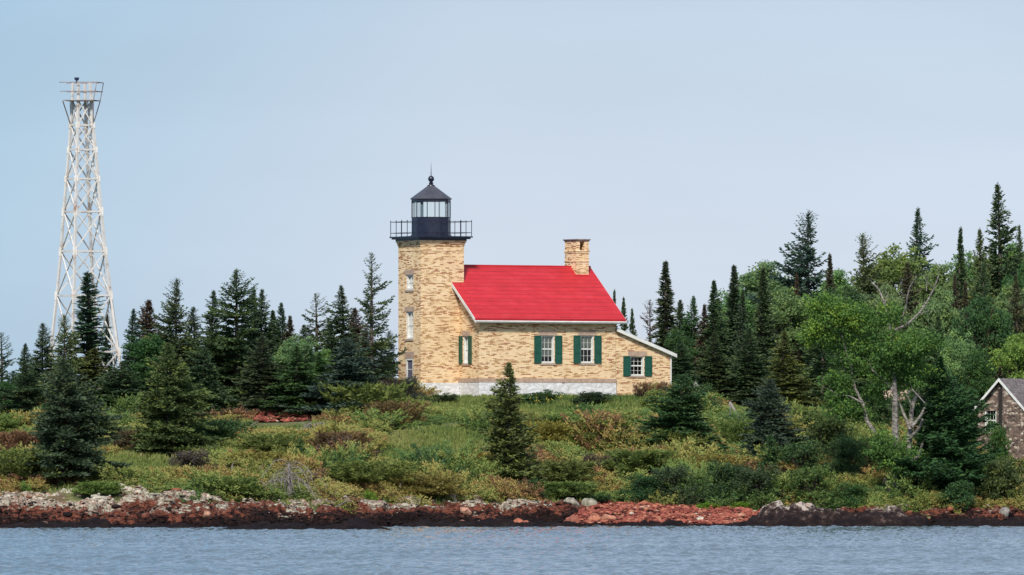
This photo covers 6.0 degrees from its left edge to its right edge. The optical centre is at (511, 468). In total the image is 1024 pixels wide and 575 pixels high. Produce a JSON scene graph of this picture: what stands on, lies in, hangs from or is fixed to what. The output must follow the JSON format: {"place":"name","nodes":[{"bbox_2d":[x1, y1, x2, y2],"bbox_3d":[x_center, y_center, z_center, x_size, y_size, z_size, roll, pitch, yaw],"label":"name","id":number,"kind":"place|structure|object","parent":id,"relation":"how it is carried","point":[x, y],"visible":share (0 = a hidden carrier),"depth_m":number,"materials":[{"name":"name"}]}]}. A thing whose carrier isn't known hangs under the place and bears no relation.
{"place":"outdoors","nodes":[
{"label":"outdoors","id":0,"kind":"place"},
{"bbox_2d":[0,525,1023,574],"bbox_3d":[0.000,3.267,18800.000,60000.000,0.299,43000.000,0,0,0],"label":"lake water","id":1,"kind":"structure","parent":0,"point":[760,550],"depth_m":387.42,"materials":[{"name":"blue liquid"}]},
{"bbox_2d":[0,517,207,527],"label":"rock outcrop","id":2,"kind":"object","parent":1,"relation":"in","point":[94,522],"visible":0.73,"depth_m":541.12,"materials":[{"name":"black stone"}]},
{"bbox_2d":[211,516,389,529],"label":"rock outcrop","id":3,"kind":"object","parent":1,"relation":"in","point":[356,522],"visible":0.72,"depth_m":529.84,"materials":[{"name":"black stone"}]},
{"bbox_2d":[0,483,1023,526],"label":"rocky shore","id":4,"kind":"structure","parent":0,"point":[150,502],"depth_m":553.78,"materials":[{"name":"brown stone"}]},
{"bbox_2d":[398,518,597,526],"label":"rock outcrop","id":5,"kind":"object","parent":4,"relation":"on","point":[492,522],"visible":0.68,"depth_m":553.40,"materials":[{"name":"black stone"}]},
{"bbox_2d":[613,472,662,502],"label":"leafy bush","id":6,"kind":"object","parent":4,"relation":"on","point":[647,482],"visible":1,"depth_m":570.65,"materials":[{"name":"green plant"}]},
{"bbox_2d":[723,500,929,526],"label":"rock outcrop","id":7,"kind":"object","parent":4,"relation":"on","point":[778,513],"visible":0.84,"depth_m":555.27,"materials":[{"name":"black stone"}]},
{"bbox_2d":[933,517,1023,525],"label":"rock outcrop","id":8,"kind":"object","parent":4,"relation":"on","point":[1014,521],"visible":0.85,"depth_m":556.56,"materials":[{"name":"brown stone"}]},
{"bbox_2d":[0,0,1023,387],"label":"sky","id":9,"kind":"structure","parent":0,"point":[280,143],"materials":[{"name":"blue"}]},
{"bbox_2d":[9,414,1020,517],"bbox_3d":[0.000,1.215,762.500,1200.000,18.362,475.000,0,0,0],"label":"ground","id":10,"kind":"structure","parent":0,"point":[73,497],"depth_m":569.11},
{"bbox_2d":[0,428,39,451],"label":"juniper bush","id":11,"kind":"object","parent":10,"relation":"on","point":[11,439],"visible":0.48,"depth_m":570.86,"materials":[{"name":"brown plant"}]},
{"bbox_2d":[0,360,51,415],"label":"spruce tree","id":12,"kind":"object","parent":10,"relation":"on","point":[24,399],"visible":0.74,"depth_m":589.48,"materials":[{"name":"green plant"}]},
{"bbox_2d":[14,322,56,405],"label":"spruce tree","id":13,"kind":"object","parent":10,"relation":"on","point":[40,362],"visible":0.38,"depth_m":596.76,"materials":[{"name":"green plant"}]},
{"bbox_2d":[0,446,74,481],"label":"juniper bush","id":14,"kind":"object","parent":10,"relation":"on","point":[7,465],"visible":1,"depth_m":555.86,"materials":[{"name":"green plant"}]},
{"bbox_2d":[36,313,98,407],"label":"spruce tree","id":15,"kind":"object","parent":10,"relation":"on","point":[71,343],"visible":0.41,"depth_m":595.86,"materials":[{"name":"green plant"}]},
{"bbox_2d":[11,357,134,483],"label":"spruce tree","id":16,"kind":"object","parent":10,"relation":"on","point":[53,434],"visible":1,"depth_m":556.79,"materials":[{"name":"green plant"}]},
{"bbox_2d":[49,77,120,374],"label":"skeleton tower","id":17,"kind":"structure","parent":10,"relation":"on","point":[89,107],"depth_m":604.74,"materials":[{"name":"metal"}]},
{"bbox_2d":[65,272,110,377],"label":"spruce tree","id":18,"kind":"object","parent":10,"relation":"on","point":[89,334],"visible":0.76,"depth_m":597.82,"materials":[{"name":"green plant"}]},
{"bbox_2d":[75,348,111,393],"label":"spruce tree","id":19,"kind":"object","parent":10,"relation":"on","point":[92,367],"visible":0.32,"depth_m":595.82,"materials":[{"name":"green plant"}]},
{"bbox_2d":[70,480,124,495],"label":"juniper bush","id":20,"kind":"object","parent":10,"relation":"on","point":[102,487],"visible":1,"depth_m":552.84,"materials":[{"name":"green plant"}]},
{"bbox_2d":[83,361,152,412],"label":"spruce tree","id":21,"kind":"object","parent":10,"relation":"on","point":[114,384],"visible":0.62,"depth_m":590.46,"materials":[{"name":"green plant"}]},
{"bbox_2d":[120,332,178,400],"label":"leafy tree","id":22,"kind":"object","parent":10,"relation":"on","point":[142,349],"visible":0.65,"depth_m":592.21,"materials":[{"name":"green plant"}]},
{"bbox_2d":[140,277,214,376],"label":"spruce tree","id":23,"kind":"object","parent":10,"relation":"on","point":[169,331],"visible":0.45,"depth_m":596.85,"materials":[{"name":"green plant"}]},
{"bbox_2d":[130,342,229,455],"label":"spruce tree","id":24,"kind":"object","parent":10,"relation":"on","point":[163,415],"visible":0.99,"depth_m":571.54,"materials":[{"name":"green plant"}]},
{"bbox_2d":[166,447,228,472],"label":"leafy bush","id":25,"kind":"object","parent":10,"relation":"on","point":[188,459],"visible":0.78,"depth_m":563.86,"materials":[{"name":"grey plant"}]},
{"bbox_2d":[184,348,243,413],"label":"spruce tree","id":26,"kind":"object","parent":10,"relation":"on","point":[204,371],"visible":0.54,"depth_m":591.63,"materials":[{"name":"green plant"}]},
{"bbox_2d":[173,417,258,438],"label":"juniper bush","id":27,"kind":"object","parent":10,"relation":"on","point":[225,425],"visible":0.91,"depth_m":575.81,"materials":[{"name":"green plant"}]},
{"bbox_2d":[197,289,244,405],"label":"spruce tree","id":28,"kind":"object","parent":10,"relation":"on","point":[212,321],"visible":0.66,"depth_m":597.92,"materials":[{"name":"green plant"}]},
{"bbox_2d":[179,269,263,409],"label":"spruce tree","id":29,"kind":"object","parent":10,"relation":"on","point":[219,345],"visible":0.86,"depth_m":595.41,"materials":[{"name":"green plant"}]},
{"bbox_2d":[193,474,280,497],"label":"juniper bush","id":30,"kind":"object","parent":10,"relation":"on","point":[248,483],"visible":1,"depth_m":555.64,"materials":[{"name":"green plant"}]},
{"bbox_2d":[232,288,280,377],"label":"spruce tree","id":31,"kind":"object","parent":10,"relation":"on","point":[261,324],"visible":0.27,"depth_m":599.74,"materials":[{"name":"green plant"}]},
{"bbox_2d":[220,450,308,467],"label":"juniper bush","id":32,"kind":"object","parent":10,"relation":"on","point":[262,455],"visible":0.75,"depth_m":565.71,"materials":[{"name":"green plant"}]},
{"bbox_2d":[225,431,310,450],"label":"juniper bush","id":33,"kind":"object","parent":10,"relation":"on","point":[280,440],"visible":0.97,"depth_m":572.48,"materials":[{"name":"green plant"}]},
{"bbox_2d":[229,335,310,418],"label":"spruce tree","id":34,"kind":"object","parent":10,"relation":"on","point":[261,380],"visible":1,"depth_m":591.57,"materials":[{"name":"green plant"}]},
{"bbox_2d":[236,403,319,422],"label":"red scree","id":35,"kind":"structure","parent":10,"relation":"on","point":[290,418],"depth_m":589.34,"materials":[{"name":"red stone"}]},
{"bbox_2d":[248,346,321,415],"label":"spruce tree","id":36,"kind":"object","parent":10,"relation":"on","point":[302,373],"visible":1,"depth_m":590.30,"materials":[{"name":"green plant"}]},
{"bbox_2d":[259,458,327,505],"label":"dead tree","id":37,"kind":"object","parent":10,"relation":"on","point":[288,480],"visible":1,"depth_m":557.72,"materials":[{"name":"grey wood"}]},
{"bbox_2d":[269,334,323,384],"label":"leafy tree","id":38,"kind":"object","parent":10,"relation":"on","point":[286,348],"visible":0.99,"depth_m":593.51,"materials":[{"name":"green plant"}]},
{"bbox_2d":[301,293,332,366],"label":"spruce tree","id":39,"kind":"object","parent":10,"relation":"on","point":[316,330],"visible":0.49,"depth_m":598.82,"materials":[{"name":"green plant"}]},
{"bbox_2d":[270,336,384,413],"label":"spruce tree","id":40,"kind":"object","parent":10,"relation":"on","point":[347,365],"visible":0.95,"depth_m":590.03,"materials":[{"name":"green plant"}]},
{"bbox_2d":[304,429,373,452],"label":"juniper bush","id":41,"kind":"object","parent":10,"relation":"on","point":[324,437],"visible":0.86,"depth_m":572.91,"materials":[{"name":"green plant"}]},
{"bbox_2d":[315,285,368,373],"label":"spruce tree","id":42,"kind":"object","parent":10,"relation":"on","point":[337,320],"visible":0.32,"depth_m":596.82,"materials":[{"name":"green plant"}]},
{"bbox_2d":[304,380,423,413],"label":"juniper bush","id":43,"kind":"object","parent":10,"relation":"on","point":[378,392],"visible":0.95,"depth_m":588.44,"materials":[{"name":"green plant"}]},
{"bbox_2d":[325,459,422,483],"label":"juniper bush","id":44,"kind":"object","parent":10,"relation":"on","point":[354,470],"visible":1,"depth_m":563.96,"materials":[{"name":"green plant"}]},
{"bbox_2d":[349,252,407,383],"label":"spruce tree","id":45,"kind":"object","parent":10,"relation":"on","point":[381,343],"visible":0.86,"depth_m":595.92,"materials":[{"name":"green plant"}]},
{"bbox_2d":[360,399,430,421],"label":"juniper bush","id":46,"kind":"object","parent":10,"relation":"on","point":[386,406],"visible":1,"depth_m":585.40,"materials":[{"name":"green plant"}]},
{"bbox_2d":[378,473,467,496],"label":"juniper bush","id":47,"kind":"object","parent":10,"relation":"on","point":[444,486],"visible":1,"depth_m":564.02,"materials":[{"name":"green plant"}]},
{"bbox_2d":[0,393,1021,511],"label":"grass","id":48,"kind":"structure","parent":10,"relation":"on","point":[560,405],"depth_m":580.33,"materials":[{"name":"green plant"}]},
{"bbox_2d":[0,377,1023,513],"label":"juniper scrub","id":49,"kind":"object","parent":10,"relation":"on","point":[434,459],"visible":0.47,"depth_m":570.82,"materials":[{"name":"green plant"}]},
{"bbox_2d":[478,362,552,481],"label":"spruce tree","id":50,"kind":"object","parent":10,"relation":"on","point":[509,441],"visible":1,"depth_m":571.03,"materials":[{"name":"green plant"}]},
{"bbox_2d":[389,174,676,397],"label":"lighthouse","id":51,"kind":"object","parent":10,"relation":"on","point":[463,329],"visible":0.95,"depth_m":602.38,"materials":[{"name":"brick"}]},
{"bbox_2d":[534,331,561,364],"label":"window","id":52,"kind":"structure","parent":51,"relation":"in","point":[543,343],"depth_m":602.35,"materials":[{"name":"white paint"}]},
{"bbox_2d":[573,331,601,364],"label":"window","id":53,"kind":"structure","parent":51,"relation":"in","point":[593,343],"depth_m":603.67,"materials":[{"name":"white paint"}]},
{"bbox_2d":[623,351,651,377],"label":"window","id":54,"kind":"structure","parent":51,"relation":"in","point":[627,365],"depth_m":605.30,"materials":[{"name":"white paint"}]},
{"bbox_2d":[521,420,584,440],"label":"juniper bush","id":55,"kind":"object","parent":10,"relation":"on","point":[552,430],"visible":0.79,"depth_m":580.16,"materials":[{"name":"green plant"}]},
{"bbox_2d":[534,480,608,497],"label":"juniper bush","id":56,"kind":"object","parent":10,"relation":"on","point":[565,488],"visible":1,"depth_m":569.63,"materials":[{"name":"green plant"}]},
{"bbox_2d":[535,458,621,481],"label":"juniper bush","id":57,"kind":"object","parent":10,"relation":"on","point":[570,469],"visible":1,"depth_m":572.95,"materials":[{"name":"green plant"}]},
{"bbox_2d":[561,417,638,439],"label":"juniper bush","id":58,"kind":"object","parent":10,"relation":"on","point":[626,423],"visible":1,"depth_m":581.03,"materials":[{"name":"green plant"}]},
{"bbox_2d":[596,446,682,472],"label":"juniper bush","id":59,"kind":"object","parent":10,"relation":"on","point":[626,458],"visible":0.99,"depth_m":574.52,"materials":[{"name":"green plant"}]},
{"bbox_2d":[647,261,677,349],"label":"spruce tree","id":60,"kind":"object","parent":10,"relation":"on","point":[664,318],"visible":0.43,"depth_m":623.82,"materials":[{"name":"green plant"}]},
{"bbox_2d":[640,463,705,505],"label":"leafy bush","id":61,"kind":"object","parent":10,"relation":"on","point":[673,474],"visible":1,"depth_m":570.88,"materials":[{"name":"green plant"}]},
{"bbox_2d":[622,374,730,450],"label":"spruce tree","id":62,"kind":"object","parent":10,"relation":"on","point":[686,418],"visible":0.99,"depth_m":580.58,"materials":[{"name":"green plant"}]},
{"bbox_2d":[672,340,701,385],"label":"spruce tree","id":63,"kind":"object","parent":10,"relation":"on","point":[678,366],"visible":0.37,"depth_m":609.65,"materials":[{"name":"green plant"}]},
{"bbox_2d":[678,295,702,382],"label":"spruce tree","id":64,"kind":"object","parent":10,"relation":"on","point":[691,330],"visible":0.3,"depth_m":619.86,"materials":[{"name":"green plant"}]},
{"bbox_2d":[692,280,732,384],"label":"spruce tree","id":65,"kind":"object","parent":10,"relation":"on","point":[713,319],"visible":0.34,"depth_m":617.81,"materials":[{"name":"green plant"}]},
{"bbox_2d":[690,332,742,403],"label":"spruce tree","id":66,"kind":"object","parent":10,"relation":"on","point":[713,373],"visible":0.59,"depth_m":607.69,"materials":[{"name":"green plant"}]},
{"bbox_2d":[693,458,754,503],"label":"leafy bush","id":67,"kind":"object","parent":10,"relation":"on","point":[728,471],"visible":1,"depth_m":571.27,"materials":[{"name":"green plant"}]},
{"bbox_2d":[721,264,745,372],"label":"spruce tree","id":68,"kind":"object","parent":10,"relation":"on","point":[733,308],"visible":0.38,"depth_m":618.82,"materials":[{"name":"green plant"}]},
{"bbox_2d":[711,418,756,443],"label":"juniper bush","id":69,"kind":"object","parent":10,"relation":"on","point":[727,430],"visible":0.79,"depth_m":585.26,"materials":[{"name":"green plant"}]},
{"bbox_2d":[729,288,752,369],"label":"spruce tree","id":70,"kind":"object","parent":10,"relation":"on","point":[740,325],"visible":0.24,"depth_m":615.92,"materials":[{"name":"green plant"}]},
{"bbox_2d":[723,328,788,405],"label":"spruce tree","id":71,"kind":"object","parent":10,"relation":"on","point":[750,376],"visible":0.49,"depth_m":606.65,"materials":[{"name":"green plant"}]},
{"bbox_2d":[750,267,780,385],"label":"spruce tree","id":72,"kind":"object","parent":10,"relation":"on","point":[762,329],"visible":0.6,"depth_m":611.80,"materials":[{"name":"green plant"}]},
{"bbox_2d":[719,259,811,337],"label":"leafy tree","id":73,"kind":"object","parent":10,"relation":"on","point":[749,283],"visible":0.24,"depth_m":637.45,"materials":[{"name":"green plant"}]},
{"bbox_2d":[730,462,801,506],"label":"leafy bush","id":74,"kind":"object","parent":10,"relation":"on","point":[761,475],"visible":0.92,"depth_m":570.20,"materials":[{"name":"green plant"}]},
{"bbox_2d":[736,377,820,462],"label":"spruce tree","id":75,"kind":"object","parent":10,"relation":"on","point":[772,420],"visible":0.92,"depth_m":579.69,"materials":[{"name":"green plant"}]},
{"bbox_2d":[752,285,825,393],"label":"leafy tree","id":76,"kind":"object","parent":10,"relation":"on","point":[787,312],"visible":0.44,"depth_m":623.24,"materials":[{"name":"green plant"}]},
{"bbox_2d":[745,209,833,396],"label":"spruce tree","id":77,"kind":"object","parent":10,"relation":"on","point":[801,270],"visible":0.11,"depth_m":631.71,"materials":[{"name":"green plant"}]},
{"bbox_2d":[758,330,828,410],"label":"spruce tree","id":78,"kind":"object","parent":10,"relation":"on","point":[788,383],"visible":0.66,"depth_m":599.75,"materials":[{"name":"green plant"}]},
{"bbox_2d":[766,437,840,483],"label":"leafy bush","id":79,"kind":"object","parent":10,"relation":"on","point":[794,454],"visible":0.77,"depth_m":575.44,"materials":[{"name":"green plant"}]},
{"bbox_2d":[776,462,851,509],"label":"leafy bush","id":80,"kind":"object","parent":10,"relation":"on","point":[811,479],"visible":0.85,"depth_m":569.39,"materials":[{"name":"green plant"}]},
{"bbox_2d":[793,408,860,460],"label":"leafy bush","id":81,"kind":"object","parent":10,"relation":"on","point":[823,429],"visible":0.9,"depth_m":579.91,"materials":[{"name":"green plant"}]},
{"bbox_2d":[798,329,875,410],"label":"spruce tree","id":82,"kind":"object","parent":10,"relation":"on","point":[821,364],"visible":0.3,"depth_m":603.85,"materials":[{"name":"green plant"}]},
{"bbox_2d":[819,431,871,480],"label":"leafy bush","id":83,"kind":"object","parent":10,"relation":"on","point":[844,454],"visible":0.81,"depth_m":574.99,"materials":[{"name":"green plant"}]},
{"bbox_2d":[822,480,869,509],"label":"leafy bush","id":84,"kind":"object","parent":10,"relation":"on","point":[855,490],"visible":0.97,"depth_m":568.61,"materials":[{"name":"green plant"}]},
{"bbox_2d":[819,283,878,375],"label":"leafy tree","id":85,"kind":"object","parent":10,"relation":"on","point":[856,296],"visible":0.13,"depth_m":621.74,"materials":[{"name":"green plant"}]},
{"bbox_2d":[811,233,905,407],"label":"spruce tree","id":86,"kind":"object","parent":10,"relation":"on","point":[864,273],"visible":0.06,"depth_m":629.74,"materials":[{"name":"green plant"}]},
{"bbox_2d":[795,267,947,492],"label":"birch tree","id":87,"kind":"object","parent":10,"relation":"on","point":[891,354],"visible":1,"depth_m":569.49,"materials":[{"name":"green plant"}]},
{"bbox_2d":[860,281,913,394],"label":"leafy tree","id":88,"kind":"object","parent":10,"relation":"on","point":[890,294],"visible":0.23,"depth_m":623.13,"materials":[{"name":"green plant"}]},
{"bbox_2d":[866,242,928,305],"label":"leafy tree","id":89,"kind":"object","parent":10,"relation":"on","point":[892,268],"visible":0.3,"depth_m":643.19,"materials":[{"name":"green plant"}]},
{"bbox_2d":[897,262,923,417],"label":"spruce tree","id":90,"kind":"object","parent":10,"relation":"on","point":[906,283],"visible":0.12,"depth_m":627.86,"materials":[{"name":"green plant"}]},
{"bbox_2d":[899,206,939,293],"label":"spruce tree","id":91,"kind":"object","parent":10,"relation":"on","point":[916,229],"visible":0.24,"depth_m":645.92,"materials":[{"name":"green plant"}]},
{"bbox_2d":[905,285,965,404],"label":"leafy tree","id":92,"kind":"object","parent":10,"relation":"on","point":[941,305],"visible":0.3,"depth_m":619.55,"materials":[{"name":"green plant"}]},
{"bbox_2d":[903,260,973,308],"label":"leafy tree","id":93,"kind":"object","parent":10,"relation":"on","point":[942,282],"visible":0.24,"depth_m":641.58,"materials":[{"name":"green plant"}]},
{"bbox_2d":[879,355,1001,488],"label":"spruce tree","id":94,"kind":"object","parent":10,"relation":"on","point":[953,436],"visible":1,"depth_m":569.94,"materials":[{"name":"green plant"}]},
{"bbox_2d":[930,328,976,397],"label":"leafy tree","id":95,"kind":"object","parent":10,"relation":"on","point":[956,353],"visible":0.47,"depth_m":605.47,"materials":[{"name":"green plant"}]},
{"bbox_2d":[936,479,977,510],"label":"leafy bush","id":96,"kind":"object","parent":10,"relation":"on","point":[960,491],"visible":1,"depth_m":566.32,"materials":[{"name":"green plant"}]},
{"bbox_2d":[952,227,969,310],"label":"spruce tree","id":97,"kind":"object","parent":10,"relation":"on","point":[961,272],"visible":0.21,"depth_m":635.89,"materials":[{"name":"green plant"}]},
{"bbox_2d":[959,348,998,440],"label":"leafy tree","id":98,"kind":"object","parent":10,"relation":"on","point":[981,382],"visible":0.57,"depth_m":603.48,"materials":[{"name":"green plant"}]},
{"bbox_2d":[968,228,995,311],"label":"spruce tree","id":99,"kind":"object","parent":10,"relation":"on","point":[978,259],"visible":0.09,"depth_m":632.94,"materials":[{"name":"green plant"}]},
{"bbox_2d":[949,294,1015,378],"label":"leafy tree","id":100,"kind":"object","parent":10,"relation":"on","point":[977,323],"visible":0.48,"depth_m":618.05,"materials":[{"name":"green plant"}]},
{"bbox_2d":[968,182,1023,304],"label":"spruce tree","id":101,"kind":"object","parent":10,"relation":"on","point":[999,273],"visible":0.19,"depth_m":641.75,"materials":[{"name":"green plant"}]},
{"bbox_2d":[971,454,1023,500],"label":"leafy bush","id":102,"kind":"object","parent":10,"relation":"on","point":[1005,478],"visible":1,"depth_m":569.19,"materials":[{"name":"green plant"}]},
{"bbox_2d":[983,418,1012,473],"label":"leafy bush","id":103,"kind":"object","parent":10,"relation":"on","point":[996,437],"visible":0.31,"depth_m":581.21,"materials":[{"name":"green plant"}]},
{"bbox_2d":[985,330,1023,392],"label":"leafy tree","id":104,"kind":"object","parent":10,"relation":"on","point":[1011,362],"visible":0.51,"depth_m":599.26,"materials":[{"name":"green plant"}]},
{"bbox_2d":[1007,274,1023,339],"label":"spruce tree","id":105,"kind":"object","parent":10,"relation":"on","point":[1018,324],"visible":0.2,"depth_m":621.93,"materials":[{"name":"green plant"}]},
{"bbox_2d":[571,500,760,524],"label":"cobble beach","id":106,"kind":"structure","parent":0,"point":[720,513],"depth_m":566.03,"materials":[{"name":"red stone"}]},
{"bbox_2d":[970,378,1023,461],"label":"stone building","id":107,"kind":"structure","parent":0,"point":[1005,396],"depth_m":587.66,"materials":[{"name":"brown stone"}]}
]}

